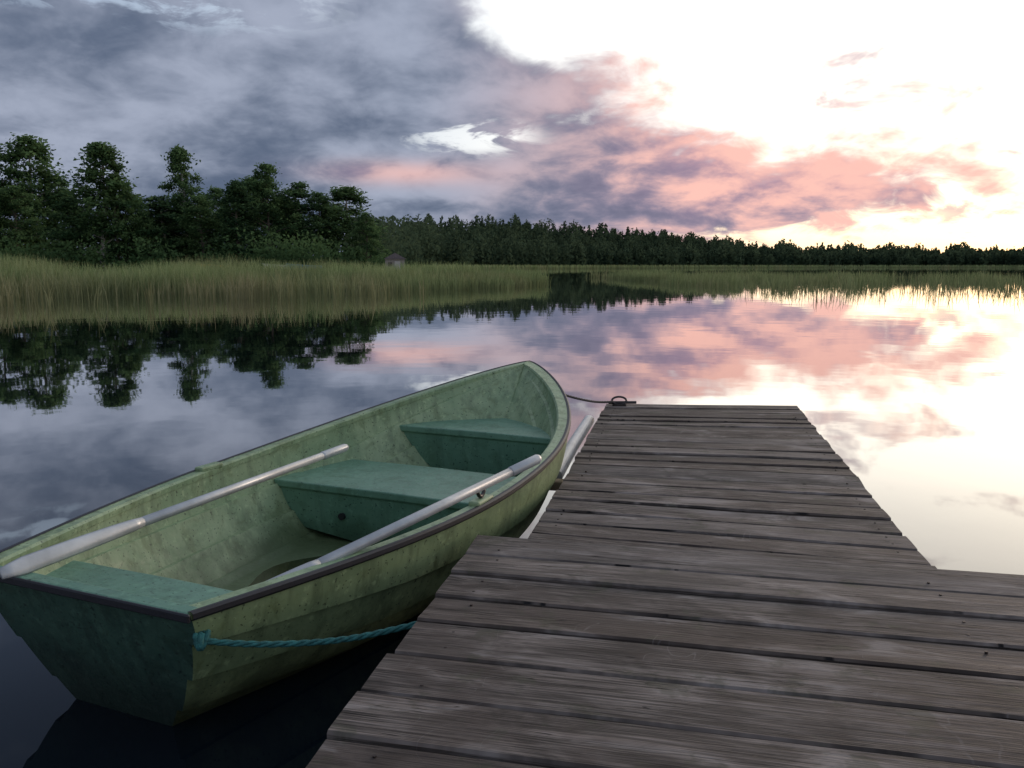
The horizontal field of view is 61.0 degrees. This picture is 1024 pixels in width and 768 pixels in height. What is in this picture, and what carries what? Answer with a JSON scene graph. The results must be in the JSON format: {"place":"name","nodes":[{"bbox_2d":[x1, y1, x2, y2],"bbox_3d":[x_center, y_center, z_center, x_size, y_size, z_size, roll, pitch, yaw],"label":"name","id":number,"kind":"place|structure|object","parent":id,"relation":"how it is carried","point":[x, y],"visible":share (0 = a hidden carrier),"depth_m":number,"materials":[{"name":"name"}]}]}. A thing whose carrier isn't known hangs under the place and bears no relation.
{"place":"outdoors","nodes":[
{"label":"outdoors","id":0,"kind":"place"},
{"bbox_2d":[0,268,1023,767],"bbox_3d":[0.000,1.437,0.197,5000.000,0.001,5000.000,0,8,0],"label":"lake water","id":1,"kind":"structure","parent":0,"point":[908,400],"depth_m":10.57,"materials":[{"name":"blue liquid"}]},
{"bbox_2d":[0,253,552,309],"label":"reed bed","id":2,"kind":"object","parent":1,"relation":"on","point":[229,279],"visible":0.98,"depth_m":44.59,"materials":[{"name":"green plant"}]},
{"bbox_2d":[0,360,570,725],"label":"green rowboat","id":3,"kind":"object","parent":1,"relation":"on","point":[378,516],"visible":0.91,"depth_m":3.46,"materials":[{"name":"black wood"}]},
{"bbox_2d":[192,629,210,650],"bbox_3d":[-0.888,0.733,2.492,0.040,0.056,0.059,4,9,24],"label":"rope knot","id":4,"kind":"object","parent":3,"relation":"attached to","point":[200,640],"visible":1,"depth_m":2.47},
{"bbox_2d":[306,396,1023,767],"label":"wooden dock","id":5,"kind":"object","parent":1,"relation":"in","point":[712,586],"visible":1,"depth_m":2.51,"materials":[{"name":"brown wood"}]},
{"bbox_2d":[207,621,416,647],"bbox_3d":[-0.582,0.747,2.598,0.659,0.073,0.024,-3,8,-19],"label":"mooring rope","id":6,"kind":"object","parent":5,"relation":"attached to","point":[275,644],"visible":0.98,"depth_m":2.59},
{"bbox_2d":[557,415,593,478],"bbox_3d":[0.400,0.386,5.589,0.086,0.080,1.763,2,8,11],"label":"fender pipe","id":7,"kind":"object","parent":5,"relation":"attached to","point":[575,441],"visible":0.73,"depth_m":5.51,"materials":[{"name":"white plastic"}]},
{"bbox_2d":[566,394,613,402],"bbox_3d":[0.458,0.052,6.186,0.028,0.295,1.041,6,10,36],"label":"mooring rope","id":8,"kind":"object","parent":5,"relation":"attached to","point":[581,399],"visible":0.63,"depth_m":6.30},
{"bbox_2d":[585,268,1023,301],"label":"reed bed","id":9,"kind":"object","parent":1,"relation":"on","point":[715,278],"visible":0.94,"depth_m":63.67,"materials":[{"name":"green plant"}]},
{"bbox_2d":[0,0,1023,256],"label":"sky","id":10,"kind":"structure","parent":0,"point":[871,123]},
{"bbox_2d":[65,263,1023,276],"bbox_3d":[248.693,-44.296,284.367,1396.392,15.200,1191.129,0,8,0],"label":"shore ground","id":11,"kind":"structure","parent":0,"point":[641,267],"depth_m":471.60,"materials":[{"name":"green plant"}]},
{"bbox_2d":[0,144,47,248],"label":"alder tree","id":12,"kind":"object","parent":11,"relation":"on","point":[12,171],"visible":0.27,"depth_m":103.24,"materials":[{"name":"green plant"}]},
{"bbox_2d":[0,183,55,254],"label":"alder tree","id":13,"kind":"object","parent":11,"relation":"on","point":[12,198],"visible":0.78,"depth_m":99.68,"materials":[{"name":"green plant"}]},
{"bbox_2d":[0,132,78,251],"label":"birch tree","id":14,"kind":"object","parent":11,"relation":"on","point":[29,147],"visible":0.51,"depth_m":104.98,"materials":[{"name":"green plant"}]},
{"bbox_2d":[32,173,84,254],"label":"alder tree","id":15,"kind":"object","parent":11,"relation":"on","point":[63,185],"visible":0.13,"depth_m":107.70,"materials":[{"name":"green plant"}]},
{"bbox_2d":[34,196,114,268],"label":"alder tree","id":16,"kind":"object","parent":11,"relation":"on","point":[65,203],"visible":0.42,"depth_m":95.85,"materials":[{"name":"green plant"}]},
{"bbox_2d":[43,141,160,269],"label":"birch tree","id":17,"kind":"object","parent":11,"relation":"on","point":[104,153],"visible":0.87,"depth_m":93.67,"materials":[{"name":"green plant"}]},
{"bbox_2d":[81,172,153,265],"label":"alder tree","id":18,"kind":"object","parent":11,"relation":"on","point":[137,222],"visible":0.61,"depth_m":94.41,"materials":[{"name":"green plant"}]},
{"bbox_2d":[108,193,175,265],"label":"alder tree","id":19,"kind":"object","parent":11,"relation":"on","point":[148,223],"visible":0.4,"depth_m":97.68,"materials":[{"name":"green plant"}]},
{"bbox_2d":[126,212,179,260],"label":"alder tree","id":20,"kind":"object","parent":11,"relation":"on","point":[156,219],"visible":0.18,"depth_m":101.03,"materials":[{"name":"green plant"}]},
{"bbox_2d":[126,195,192,265],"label":"birch tree","id":21,"kind":"object","parent":11,"relation":"on","point":[162,208],"visible":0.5,"depth_m":100.48,"materials":[{"name":"green plant"}]},
{"bbox_2d":[154,143,217,251],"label":"birch tree","id":22,"kind":"object","parent":11,"relation":"on","point":[178,155],"visible":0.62,"depth_m":102.95,"materials":[{"name":"green plant"}]},
{"bbox_2d":[0,228,391,272],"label":"shoreline shrubs","id":23,"kind":"object","parent":11,"relation":"on","point":[292,254],"visible":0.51,"depth_m":92.41,"materials":[{"name":"green plant"}]},
{"bbox_2d":[166,193,239,265],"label":"alder tree","id":24,"kind":"object","parent":11,"relation":"on","point":[206,221],"visible":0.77,"depth_m":97.85,"materials":[{"name":"green plant"}]},
{"bbox_2d":[191,185,232,249],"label":"alder tree","id":25,"kind":"object","parent":11,"relation":"on","point":[215,192],"visible":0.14,"depth_m":109.13,"materials":[{"name":"green plant"}]},
{"bbox_2d":[202,178,268,265],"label":"tree","id":26,"kind":"object","parent":11,"relation":"on","point":[236,192],"visible":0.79,"depth_m":95.29,"materials":[{"name":"green plant"}]},
{"bbox_2d":[213,175,275,247],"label":"birch tree","id":27,"kind":"object","parent":11,"relation":"on","point":[259,226],"visible":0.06,"depth_m":108.02,"materials":[{"name":"green plant"}]},
{"bbox_2d":[227,162,307,260],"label":"alder tree","id":28,"kind":"object","parent":11,"relation":"on","point":[265,188],"visible":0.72,"depth_m":98.38,"materials":[{"name":"green plant"}]},
{"bbox_2d":[255,205,316,252],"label":"alder tree","id":29,"kind":"object","parent":11,"relation":"on","point":[287,232],"visible":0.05,"depth_m":103.86,"materials":[{"name":"green plant"}]},
{"bbox_2d":[259,181,343,260],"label":"birch tree","id":30,"kind":"object","parent":11,"relation":"on","point":[300,188],"visible":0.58,"depth_m":101.44,"materials":[{"name":"green plant"}]},
{"bbox_2d":[287,263,319,268],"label":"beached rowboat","id":31,"kind":"object","parent":11,"relation":"on","point":[302,265],"visible":0.27,"depth_m":88.84,"materials":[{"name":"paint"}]},
{"bbox_2d":[289,191,351,261],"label":"alder tree","id":32,"kind":"object","parent":11,"relation":"on","point":[320,198],"visible":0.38,"depth_m":104.16,"materials":[{"name":"green plant"}]},
{"bbox_2d":[303,208,364,260],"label":"alder tree","id":33,"kind":"object","parent":11,"relation":"on","point":[339,230],"visible":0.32,"depth_m":105.18,"materials":[{"name":"green plant"}]},
{"bbox_2d":[316,185,388,258],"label":"birch tree","id":34,"kind":"object","parent":11,"relation":"on","point":[350,194],"visible":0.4,"depth_m":106.76,"materials":[{"name":"green plant"}]},
{"bbox_2d":[345,211,390,264],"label":"alder tree","id":35,"kind":"object","parent":11,"relation":"on","point":[360,224],"visible":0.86,"depth_m":94.39,"materials":[{"name":"green plant"}]},
{"bbox_2d":[384,253,405,271],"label":"boat shed","id":36,"kind":"object","parent":11,"relation":"on","point":[394,258],"visible":0.6,"depth_m":86.21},
{"bbox_2d":[343,213,1023,266],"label":"distant forest","id":37,"kind":"object","parent":11,"relation":"on","point":[428,240],"visible":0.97,"depth_m":413.86,"materials":[{"name":"green plant"}]}
]}

